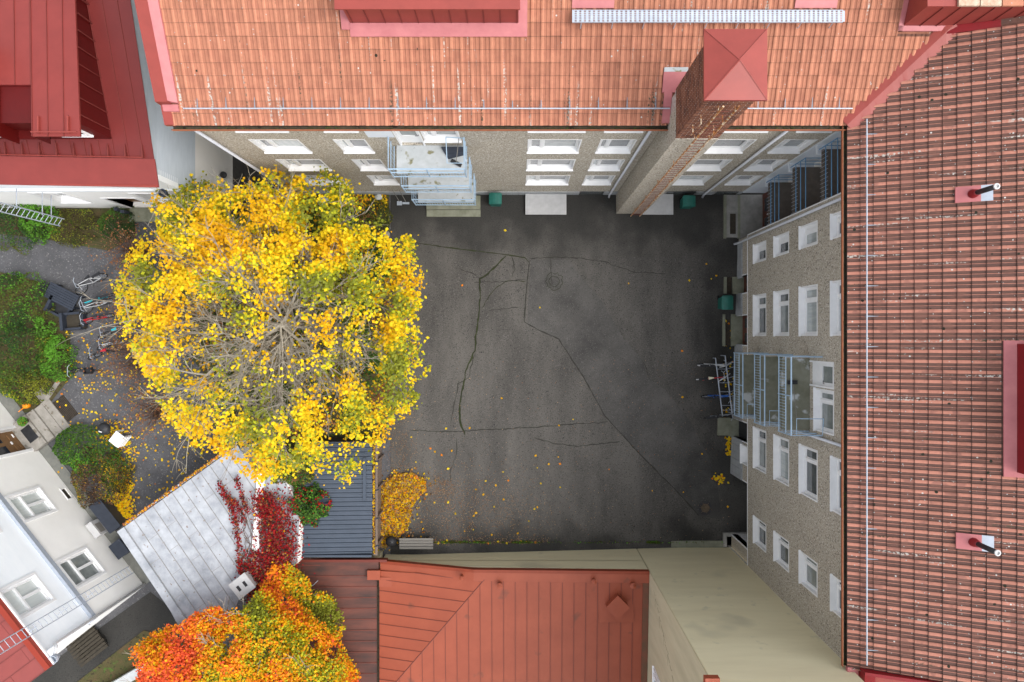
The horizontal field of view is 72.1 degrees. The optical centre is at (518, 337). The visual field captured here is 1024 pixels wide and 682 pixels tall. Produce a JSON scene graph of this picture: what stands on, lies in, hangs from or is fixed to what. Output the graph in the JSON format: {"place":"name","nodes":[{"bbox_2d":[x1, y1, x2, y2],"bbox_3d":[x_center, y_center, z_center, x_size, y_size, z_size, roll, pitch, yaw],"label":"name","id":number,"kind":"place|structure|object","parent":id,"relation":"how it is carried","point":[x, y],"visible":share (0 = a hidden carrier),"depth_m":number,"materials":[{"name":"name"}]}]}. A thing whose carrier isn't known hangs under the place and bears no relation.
{"place":"outdoors","nodes":[
{"label":"outdoors","id":0,"kind":"place"},
{"bbox_2d":[0,0,232,221],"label":"house","id":1,"kind":"structure","parent":0,"point":[82,125],"depth_m":26.57,"materials":[{"name":"white paint"}]},
{"bbox_2d":[0,189,63,225],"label":"escape ladder","id":2,"kind":"object","parent":1,"relation":"attached to","point":[42,213],"visible":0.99,"depth_m":30.62,"materials":[{"name":"metal"}]},
{"bbox_2d":[27,192,92,203],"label":"window","id":3,"kind":"structure","parent":1,"relation":"in","point":[63,198],"depth_m":33.07,"materials":[{"name":"white paint"}]},
{"bbox_2d":[31,592,204,681],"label":"back yard pavement","id":4,"kind":"structure","parent":0,"point":[150,612],"depth_m":35.01,"materials":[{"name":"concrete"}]},
{"bbox_2d":[66,625,108,666],"bbox_3d":[-21.293,15.236,34.837,1.700,0.327,1.330,-39,90,0],"label":"plank stack","id":5,"kind":"object","parent":4,"relation":"on","point":[80,651],"visible":0.9,"depth_m":34.70,"materials":[{"name":"brown wood"}]},
{"bbox_2d":[0,195,390,681],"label":"ground","id":6,"kind":"structure","parent":0,"point":[64,265],"depth_m":35.03,"materials":[{"name":"asphalt"}]},
{"bbox_2d":[43,295,75,316],"bbox_3d":[-22.535,-1.485,34.650,0.990,0.700,0.870,27,90,0],"label":"garden armchair","id":7,"kind":"object","parent":6,"relation":"on","point":[58,308],"visible":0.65,"depth_m":34.62,"materials":[{"name":"grey plastic"}]},
{"bbox_2d":[44,282,85,310],"bbox_3d":[-22.264,-1.996,34.650,1.550,0.700,0.790,27,90,0],"label":"garden table","id":8,"kind":"object","parent":6,"relation":"on","point":[58,293],"visible":0.97,"depth_m":34.30,"materials":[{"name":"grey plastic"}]},
{"bbox_2d":[53,395,77,421],"bbox_3d":[-22.509,3.543,34.983,0.640,0.035,1.200,-38,90,0],"label":"foot grate","id":9,"kind":"object","parent":6,"relation":"on","point":[65,410],"visible":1,"depth_m":34.97,"materials":[{"name":"metal"}]},
{"bbox_2d":[0,388,145,681],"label":"house","id":10,"kind":"structure","parent":6,"relation":"on","point":[54,553],"depth_m":31.55,"materials":[{"name":"white paint"}]},
{"bbox_2d":[0,425,33,457],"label":"door","id":11,"kind":"structure","parent":10,"relation":"in","point":[10,445],"depth_m":33.97,"materials":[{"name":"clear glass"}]},
{"bbox_2d":[0,572,56,618],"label":"window","id":12,"kind":"structure","parent":10,"relation":"in","point":[26,597],"depth_m":28.84,"materials":[{"name":"white paint"}]},
{"bbox_2d":[4,485,57,522],"bbox_3d":[-22.318,7.669,32.225,0.210,2.250,1.510,-38,90,0],"label":"window","id":13,"kind":"structure","parent":10,"relation":"in","point":[29,506],"depth_m":32.28,"materials":[{"name":"white paint"}]},
{"bbox_2d":[0,566,133,654],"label":"fire ladder","id":14,"kind":"object","parent":10,"relation":"attached to","point":[63,610],"visible":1,"depth_m":28.99,"materials":[{"name":"metal"}]},
{"bbox_2d":[54,546,106,589],"bbox_3d":[-20.044,10.569,32.205,0.210,2.290,1.600,-38,90,0],"label":"window","id":15,"kind":"structure","parent":10,"relation":"in","point":[80,569],"depth_m":32.29,"materials":[{"name":"white paint"}]},
{"bbox_2d":[85,519,107,538],"bbox_3d":[-20.606,9.358,34.400,0.500,0.700,0.800,-38,90,0],"label":"heat pump","id":16,"kind":"object","parent":10,"relation":"attached to","point":[96,528],"visible":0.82,"depth_m":34.10,"materials":[{"name":"metal"}]},
{"bbox_2d":[59,312,87,330],"bbox_3d":[-21.876,-0.785,34.650,0.990,0.700,0.870,-5,90,0],"label":"garden armchair","id":17,"kind":"object","parent":6,"relation":"on","point":[70,321],"visible":0.96,"depth_m":34.64,"materials":[{"name":"grey plastic"}]},
{"bbox_2d":[0,384,149,583],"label":"wall foot strip","id":18,"kind":"object","parent":6,"relation":"on","point":[11,406],"depth_m":34.97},
{"bbox_2d":[52,423,120,477],"bbox_3d":[-21.206,5.526,34.282,3.246,1.469,2.547,37,90,0],"label":"shrub","id":19,"kind":"object","parent":6,"relation":"on","point":[71,455],"visible":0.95,"depth_m":34.11,"materials":[{"name":"green plant"}]},
{"bbox_2d":[70,448,135,508],"bbox_3d":[-20.378,6.934,34.239,3.150,1.555,2.998,0,90,0],"label":"shrub","id":20,"kind":"object","parent":6,"relation":"on","point":[75,485],"visible":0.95,"depth_m":34.04,"materials":[{"name":"green plant"}]},
{"bbox_2d":[89,497,127,533],"bbox_3d":[-20.100,8.707,34.600,0.660,0.800,1.660,-38,90,0],"label":"storage box","id":21,"kind":"object","parent":6,"relation":"on","point":[110,517],"visible":0.93,"depth_m":34.20,"materials":[{"name":"grey plastic"}]},
{"bbox_2d":[100,450,134,494],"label":"shrub","id":22,"kind":"object","parent":6,"relation":"on","point":[114,467],"visible":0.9,"depth_m":34.31,"materials":[{"name":"green plant"}]},
{"bbox_2d":[83,215,155,276],"bbox_3d":[-18.700,-4.126,33.687,3.093,2.648,3.116,0,90,0],"label":"sapling","id":23,"kind":"object","parent":6,"relation":"on","point":[126,249],"visible":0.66,"depth_m":33.35,"materials":[{"name":"orange plant"}]},
{"bbox_2d":[109,538,129,559],"bbox_3d":[-19.421,10.302,34.600,0.660,0.800,0.810,-38,90,0],"label":"storage box","id":24,"kind":"object","parent":6,"relation":"on","point":[118,548],"visible":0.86,"depth_m":34.20,"materials":[{"name":"grey plastic"}]},
{"bbox_2d":[81,322,167,405],"bbox_3d":[-18.315,1.289,33.696,3.858,2.630,4.005,0,90,0],"label":"sapling","id":25,"kind":"object","parent":6,"relation":"on","point":[130,365],"visible":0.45,"depth_m":33.40,"materials":[{"name":"orange plant"}]},
{"bbox_2d":[108,382,178,444],"bbox_3d":[-17.632,3.456,33.695,3.063,2.630,2.916,-23,90,0],"label":"sapling","id":26,"kind":"object","parent":6,"relation":"on","point":[155,410],"visible":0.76,"depth_m":33.48,"materials":[{"name":"orange plant"}]},
{"bbox_2d":[117,443,303,627],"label":"zinc shed","id":27,"kind":"structure","parent":6,"relation":"on","point":[180,541],"depth_m":31.98,"materials":[{"name":"metal"}]},
{"bbox_2d":[215,474,314,603],"bbox_3d":[-11.150,8.909,31.647,3.948,0.628,5.980,-13,90,0],"label":"red creeper","id":28,"kind":"object","parent":27,"relation":"on","point":[269,540],"visible":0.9,"depth_m":31.70,"materials":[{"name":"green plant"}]},
{"bbox_2d":[121,561,360,681],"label":"rowan tree","id":29,"kind":"object","parent":6,"relation":"on","point":[260,664],"visible":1,"depth_m":29.41,"materials":[{"name":"orange plant"}]},
{"bbox_2d":[266,448,314,485],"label":"shrub","id":30,"kind":"object","parent":6,"relation":"on","point":[290,479],"visible":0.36,"depth_m":32.01,"materials":[{"name":"green plant"}]},
{"bbox_2d":[297,436,376,556],"bbox_3d":[-8.421,7.498,33.735,3.549,2.530,5.335,0,90,0],"label":"lean to","id":31,"kind":"object","parent":6,"relation":"on","point":[345,527],"visible":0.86,"depth_m":32.63,"materials":[{"name":"blue metal"}]},
{"bbox_2d":[286,476,332,527],"bbox_3d":[-9.758,7.587,32.380,2.445,2.056,2.185,42,90,0],"label":"shrub","id":32,"kind":"object","parent":31,"relation":"on","point":[312,511],"visible":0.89,"depth_m":31.99,"materials":[{"name":"green plant"}]},
{"bbox_2d":[294,551,387,681],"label":"annex building","id":33,"kind":"structure","parent":6,"relation":"on","point":[350,585],"depth_m":33.31,"materials":[{"name":"brown metal"}]},
{"bbox_2d":[374,436,383,554],"bbox_3d":[-6.736,7.625,34.435,0.270,2.130,5.450,0,90,0],"label":"board fence","id":34,"kind":"object","parent":6,"relation":"on","point":[379,482],"visible":0.45,"depth_m":33.83,"materials":[{"name":"brown wood"}]},
{"bbox_2d":[379,549,648,681],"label":"building","id":35,"kind":"structure","parent":6,"relation":"on","point":[560,616],"depth_m":32.91,"materials":[{"name":"metal"}]},
{"bbox_2d":[134,0,956,216],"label":"apartment building","id":36,"kind":"structure","parent":6,"relation":"on","point":[640,107],"depth_m":22.18,"materials":[{"name":"tile"}]},
{"bbox_2d":[248,139,312,153],"bbox_3d":[-8.845,-7.200,26.233,1.850,1.725,0.295,0,90,0],"label":"window","id":37,"kind":"structure","parent":36,"relation":"in","point":[269,146],"depth_m":26.84,"materials":[{"name":"white paint"}]},
{"bbox_2d":[275,159,331,170],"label":"window","id":38,"kind":"structure","parent":36,"relation":"in","point":[297,164],"depth_m":29.69,"materials":[{"name":"white paint"}]},
{"bbox_2d":[332,139,374,153],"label":"window","id":39,"kind":"structure","parent":36,"relation":"in","point":[349,146],"depth_m":26.80,"materials":[{"name":"white paint"}]},
{"bbox_2d":[351,159,388,170],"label":"window","id":40,"kind":"structure","parent":36,"relation":"in","point":[364,164],"depth_m":29.69,"materials":[{"name":"white paint"}]},
{"bbox_2d":[366,175,399,185],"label":"window","id":41,"kind":"structure","parent":36,"relation":"in","point":[378,180],"depth_m":32.54,"materials":[{"name":"white paint"}]},
{"bbox_2d":[392,131,425,145],"bbox_3d":[-3.905,-7.197,25.055,0.930,2.150,0.180,0,90,0],"label":"balcony door","id":42,"kind":"structure","parent":36,"relation":"in","point":[401,136],"depth_m":25.32,"materials":[{"name":"white paint"}]},
{"bbox_2d":[420,131,461,142],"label":"window","id":43,"kind":"structure","parent":36,"relation":"in","point":[428,136],"depth_m":25.47,"materials":[{"name":"white paint"}]},
{"bbox_2d":[525,175,570,185],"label":"window","id":44,"kind":"structure","parent":36,"relation":"in","point":[531,180],"depth_m":32.61,"materials":[{"name":"white paint"}]},
{"bbox_2d":[526,159,575,170],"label":"window","id":45,"kind":"structure","parent":36,"relation":"in","point":[532,164],"depth_m":29.74,"materials":[{"name":"white paint"}]},
{"bbox_2d":[527,139,581,153],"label":"window","id":46,"kind":"structure","parent":36,"relation":"in","point":[535,146],"depth_m":26.84,"materials":[{"name":"white paint"}]},
{"bbox_2d":[582,175,615,185],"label":"window","id":47,"kind":"structure","parent":36,"relation":"in","point":[590,180],"depth_m":32.58,"materials":[{"name":"white paint"}]},
{"bbox_2d":[588,159,624,170],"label":"window","id":48,"kind":"structure","parent":36,"relation":"in","point":[596,164],"depth_m":29.73,"materials":[{"name":"white paint"}]},
{"bbox_2d":[595,139,636,153],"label":"window","id":49,"kind":"structure","parent":36,"relation":"in","point":[606,146],"depth_m":26.84,"materials":[{"name":"white paint"}]},
{"bbox_2d":[672,175,713,185],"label":"window","id":50,"kind":"structure","parent":36,"relation":"in","point":[685,180],"depth_m":32.61,"materials":[{"name":"white paint"}]},
{"bbox_2d":[687,159,732,170],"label":"window","id":51,"kind":"structure","parent":36,"relation":"in","point":[701,164],"depth_m":29.74,"materials":[{"name":"white paint"}]},
{"bbox_2d":[704,139,756,153],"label":"window","id":52,"kind":"structure","parent":36,"relation":"in","point":[721,146],"depth_m":26.84,"materials":[{"name":"white paint"}]},
{"bbox_2d":[724,175,763,185],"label":"window","id":53,"kind":"structure","parent":36,"relation":"in","point":[739,180],"depth_m":32.54,"materials":[{"name":"white paint"}]},
{"bbox_2d":[744,159,787,170],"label":"window","id":54,"kind":"structure","parent":36,"relation":"in","point":[760,164],"depth_m":29.62,"materials":[{"name":"white paint"}]},
{"bbox_2d":[767,139,817,153],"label":"window","id":55,"kind":"structure","parent":36,"relation":"in","point":[787,146],"depth_m":26.78,"materials":[{"name":"white paint"}]},
{"bbox_2d":[898,0,1023,33],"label":"attic block","id":56,"kind":"structure","parent":36,"relation":"on","point":[939,15],"depth_m":20.85,"materials":[{"name":"red paint"}]},
{"bbox_2d":[671,540,724,547],"bbox_3d":[6.100,10.620,36.225,9.000,0.250,0.340,0,90,0],"label":"kerb strip","id":57,"kind":"object","parent":6,"relation":"on","point":[703,544],"visible":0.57,"depth_m":36.10,"materials":[{"name":"concrete"}]},
{"bbox_2d":[637,547,863,681],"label":"beige building","id":58,"kind":"structure","parent":6,"relation":"on","point":[727,614],"depth_m":27.12,"materials":[{"name":"white paint"}]},
{"bbox_2d":[723,16,1023,681],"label":"apartment building","id":59,"kind":"structure","parent":6,"relation":"on","point":[879,287],"depth_m":22.16,"materials":[{"name":"orange tile"}]},
{"bbox_2d":[729,418,746,443],"bbox_3d":[11.040,4.590,34.593,0.620,2.987,1.020,0,90,0],"label":"entrance door","id":60,"kind":"structure","parent":59,"relation":"in","point":[737,428],"depth_m":35.77,"materials":[{"name":"black metal"}]},
{"bbox_2d":[733,314,746,345],"bbox_3d":[11.040,-0.335,34.311,0.620,2.422,1.530,0,90,0],"label":"entrance door","id":61,"kind":"structure","parent":59,"relation":"in","point":[739,322],"depth_m":35.20,"materials":[{"name":"brown wood"}]},
{"bbox_2d":[753,240,765,263],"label":"window","id":62,"kind":"structure","parent":59,"relation":"in","point":[759,249],"depth_m":32.06,"materials":[{"name":"white paint"}]},
{"bbox_2d":[753,293,765,336],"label":"window","id":63,"kind":"structure","parent":59,"relation":"in","point":[759,301],"depth_m":32.13,"materials":[{"name":"white paint"}]},
{"bbox_2d":[753,426,765,473],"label":"window","id":64,"kind":"structure","parent":59,"relation":"in","point":[759,435],"depth_m":32.10,"materials":[{"name":"white paint"}]},
{"bbox_2d":[753,515,765,552],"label":"window","id":65,"kind":"structure","parent":59,"relation":"in","point":[759,527],"depth_m":32.07,"materials":[{"name":"white paint"}]},
{"bbox_2d":[773,231,788,257],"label":"window","id":66,"kind":"structure","parent":59,"relation":"in","point":[780,242],"depth_m":29.42,"materials":[{"name":"white paint"}]},
{"bbox_2d":[773,289,788,335],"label":"window","id":67,"kind":"structure","parent":59,"relation":"in","point":[780,298],"depth_m":29.52,"materials":[{"name":"white paint"}]},
{"bbox_2d":[773,434,788,486],"bbox_3d":[10.922,5.055,29.002,0.295,1.565,1.930,0,90,0],"label":"window","id":68,"kind":"structure","parent":59,"relation":"in","point":[780,444],"depth_m":29.52,"materials":[{"name":"white paint"}]},
{"bbox_2d":[773,531,788,572],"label":"window","id":69,"kind":"structure","parent":59,"relation":"in","point":[780,544],"depth_m":29.45,"materials":[{"name":"white paint"}]},
{"bbox_2d":[798,220,817,249],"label":"window","id":70,"kind":"structure","parent":59,"relation":"in","point":[808,233],"depth_m":26.70,"materials":[{"name":"white paint"}]},
{"bbox_2d":[798,284,817,335],"bbox_3d":[10.922,-0.990,26.312,0.295,1.565,1.920,0,90,0],"label":"window","id":71,"kind":"structure","parent":59,"relation":"in","point":[807,295],"depth_m":26.76,"materials":[{"name":"white paint"}]},
{"bbox_2d":[798,443,817,502],"bbox_3d":[10.922,5.055,26.312,0.295,1.565,1.930,0,90,0],"label":"window","id":72,"kind":"structure","parent":59,"relation":"in","point":[807,456],"depth_m":26.76,"materials":[{"name":"white paint"}]},
{"bbox_2d":[798,550,817,597],"bbox_3d":[10.922,8.825,26.312,0.295,1.565,1.290,0,90,0],"label":"window","id":73,"kind":"structure","parent":59,"relation":"in","point":[807,567],"depth_m":26.68,"materials":[{"name":"white paint"}]},
{"bbox_2d":[809,360,833,389],"bbox_3d":[10.920,1.330,25.200,0.180,2.000,0.940,0,90,0],"label":"balcony door","id":74,"kind":"structure","parent":59,"relation":"in","point":[823,372],"depth_m":25.25,"materials":[{"name":"white paint"}]},
{"bbox_2d":[813,387,833,435],"bbox_3d":[10.922,2.625,24.972,0.295,1.545,1.590,0,90,0],"label":"window","id":75,"kind":"structure","parent":59,"relation":"in","point":[823,400],"depth_m":25.37,"materials":[{"name":"white paint"}]},
{"bbox_2d":[830,211,840,239],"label":"window","id":76,"kind":"structure","parent":59,"relation":"in","point":[835,219],"depth_m":24.29,"materials":[{"name":"white paint"}]},
{"bbox_2d":[830,280,840,335],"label":"window","id":77,"kind":"structure","parent":59,"relation":"in","point":[835,286],"depth_m":24.29,"materials":[{"name":"white paint"}]},
{"bbox_2d":[830,455,840,514],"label":"window","id":78,"kind":"structure","parent":59,"relation":"in","point":[835,463],"depth_m":24.29,"materials":[{"name":"white paint"}]},
{"bbox_2d":[830,574,840,617],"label":"window","id":79,"kind":"structure","parent":59,"relation":"in","point":[835,584],"depth_m":24.29,"materials":[{"name":"white paint"}]},
{"bbox_2d":[955,183,999,202],"bbox_3d":[13.757,-4.332,20.837,0.880,1.293,0.480,0,90,0],"label":"roof vent","id":80,"kind":"object","parent":59,"relation":"on","point":[977,193],"visible":1,"depth_m":21.20,"materials":[{"name":"pink metal"}]},
{"bbox_2d":[956,532,1000,555],"bbox_3d":[13.776,6.194,20.828,0.880,1.293,0.480,0,90,0],"label":"roof vent","id":81,"kind":"object","parent":59,"relation":"on","point":[976,542],"visible":1,"depth_m":21.18,"materials":[{"name":"pink metal"}]},
{"bbox_2d":[0,187,396,681],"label":"planting bed soil","id":82,"kind":"structure","parent":0,"point":[115,665],"depth_m":34.98,"materials":[{"name":"brown soil"}]},
{"bbox_2d":[0,204,47,254],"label":"shrub","id":83,"kind":"object","parent":82,"relation":"on","point":[13,240],"visible":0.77,"depth_m":34.09,"materials":[{"name":"green plant"}]},
{"bbox_2d":[0,369,54,404],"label":"shrub","id":84,"kind":"object","parent":82,"relation":"on","point":[3,391],"visible":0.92,"depth_m":34.32,"materials":[{"name":"green plant"}]},
{"bbox_2d":[0,271,55,334],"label":"shrub","id":85,"kind":"object","parent":82,"relation":"on","point":[20,301],"visible":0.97,"depth_m":33.93,"materials":[{"name":"green plant"}]},
{"bbox_2d":[0,323,59,388],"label":"shrub","id":86,"kind":"object","parent":82,"relation":"on","point":[17,350],"visible":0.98,"depth_m":33.83,"materials":[{"name":"green plant"}]},
{"bbox_2d":[17,204,60,244],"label":"shrub","id":87,"kind":"object","parent":82,"relation":"on","point":[30,229],"visible":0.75,"depth_m":34.14,"materials":[{"name":"green plant"}]},
{"bbox_2d":[34,312,57,350],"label":"shrub","id":88,"kind":"object","parent":82,"relation":"on","point":[40,331],"visible":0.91,"depth_m":34.28,"materials":[{"name":"green plant"}]},
{"bbox_2d":[35,333,79,381],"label":"shrub","id":89,"kind":"object","parent":82,"relation":"on","point":[57,357],"visible":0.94,"depth_m":34.25,"materials":[{"name":"green plant"}]},
{"bbox_2d":[46,208,100,248],"bbox_3d":[-21.928,-5.358,34.457,2.685,1.120,2.001,0,90,0],"label":"shrub","id":90,"kind":"object","parent":82,"relation":"on","point":[75,224],"visible":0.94,"depth_m":34.35,"materials":[{"name":"green plant"}]},
{"bbox_2d":[97,207,136,241],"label":"shrub","id":91,"kind":"object","parent":82,"relation":"on","point":[100,221],"visible":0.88,"depth_m":34.13,"materials":[{"name":"green plant"}]},
{"bbox_2d":[146,173,239,277],"bbox_3d":[-13.550,-4.731,31.890,4.207,6.237,4.628,-42,90,0],"label":"maple tree","id":92,"kind":"object","parent":82,"relation":"on","point":[197,215],"visible":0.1,"depth_m":30.21,"materials":[{"name":"yellow plant"}]},
{"bbox_2d":[56,194,387,519],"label":"fallen leaves","id":93,"kind":"object","parent":82,"relation":"on","point":[120,506],"visible":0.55,"depth_m":34.93,"materials":[{"name":"yellow plant"}]},
{"bbox_2d":[57,164,431,488],"bbox_3d":[-10.772,-0.533,29.575,14.536,10.865,14.168,0,90,0],"label":"maple tree","id":94,"kind":"object","parent":82,"relation":"on","point":[269,262],"visible":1,"depth_m":27.17,"materials":[{"name":"yellow plant"}]},
{"bbox_2d":[209,165,313,254],"bbox_3d":[-10.754,-5.580,31.491,3.974,7.036,4.585,0,90,0],"label":"maple tree","id":95,"kind":"object","parent":82,"relation":"on","point":[281,181],"visible":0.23,"depth_m":29.39,"materials":[{"name":"yellow plant"}]},
{"bbox_2d":[183,194,389,441],"bbox_3d":[-11.460,-1.022,34.861,10.295,0.333,12.521,0,90,0],"label":"ground cover","id":96,"kind":"object","parent":82,"relation":"on","point":[298,345],"visible":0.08,"depth_m":34.85,"materials":[{"name":"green plant"}]},
{"bbox_2d":[297,328,384,389],"bbox_3d":[-8.835,1.044,34.486,4.455,1.072,3.198,0,90,0],"label":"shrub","id":97,"kind":"object","parent":82,"relation":"on","point":[367,370],"visible":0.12,"depth_m":34.45,"materials":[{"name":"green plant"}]},
{"bbox_2d":[334,239,390,311],"bbox_3d":[-7.781,-3.066,34.271,3.072,1.493,3.896,0,90,0],"label":"shrub","id":98,"kind":"object","parent":82,"relation":"on","point":[378,254],"visible":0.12,"depth_m":34.16,"materials":[{"name":"plant"}]},
{"bbox_2d":[358,195,393,245],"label":"shrub","id":99,"kind":"object","parent":82,"relation":"on","point":[370,213],"visible":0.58,"depth_m":34.76,"materials":[{"name":"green plant"}]},
{"bbox_2d":[233,156,279,210],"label":"alley pavement","id":100,"kind":"structure","parent":0,"point":[240,168],"depth_m":35.01,"materials":[{"name":"asphalt"}]},
{"bbox_2d":[391,193,763,563],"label":"courtyard pavement","id":101,"kind":"structure","parent":0,"point":[579,266],"depth_m":35.22,"materials":[{"name":"asphalt"}]},
{"bbox_2d":[378,467,438,550],"bbox_3d":[-5.555,8.536,34.859,3.191,0.462,4.205,0,90,0],"label":"leaf heap","id":102,"kind":"object","parent":101,"relation":"on","point":[394,498],"visible":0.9,"depth_m":34.80,"materials":[{"name":"plant"}]},
{"bbox_2d":[399,536,432,548],"bbox_3d":[-5.014,10.135,34.767,1.656,0.465,0.524,0,90,0],"label":"bench","id":103,"kind":"object","parent":101,"relation":"on","point":[404,540],"visible":1,"depth_m":34.55,"materials":[{"name":"grey wood"}]},
{"bbox_2d":[426,196,480,216],"bbox_3d":[-3.215,-6.490,34.910,2.670,0.220,1.020,0,90,0],"label":"entrance step","id":104,"kind":"object","parent":101,"relation":"on","point":[453,211],"visible":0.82,"depth_m":34.90,"materials":[{"name":"concrete"}]},
{"bbox_2d":[525,194,565,214],"bbox_3d":[1.360,-6.565,34.888,2.025,0.225,1.010,0,90,0],"label":"shaft cover","id":105,"kind":"object","parent":101,"relation":"on","point":[545,204],"visible":1,"depth_m":34.77,"materials":[{"name":"grey concrete"}]},
{"bbox_2d":[383,359,728,545],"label":"leaf litter","id":106,"kind":"object","parent":101,"relation":"on","point":[477,494],"visible":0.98,"depth_m":35.17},
{"bbox_2d":[394,229,733,544],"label":"fallen leaves","id":107,"kind":"object","parent":101,"relation":"on","point":[728,442],"visible":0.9,"depth_m":35.66,"materials":[{"name":"yellow plant"}]},
{"bbox_2d":[433,540,722,543],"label":"weeds","id":108,"kind":"object","parent":101,"relation":"on","point":[527,542],"visible":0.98,"depth_m":35.33,"materials":[{"name":"green plant"}]},
{"bbox_2d":[642,194,672,214],"bbox_3d":[6.897,-6.565,34.888,1.518,0.225,1.010,0,90,0],"label":"shaft cover","id":109,"kind":"object","parent":101,"relation":"on","point":[662,204],"visible":0.65,"depth_m":34.77,"materials":[{"name":"grey concrete"}]},
{"bbox_2d":[722,314,735,345],"bbox_3d":[10.562,-0.351,35.333,0.638,0.130,1.595,0,90,0],"label":"boot grate","id":110,"kind":"object","parent":101,"relation":"on","point":[727,336],"visible":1,"depth_m":35.33,"materials":[{"name":"metal"}]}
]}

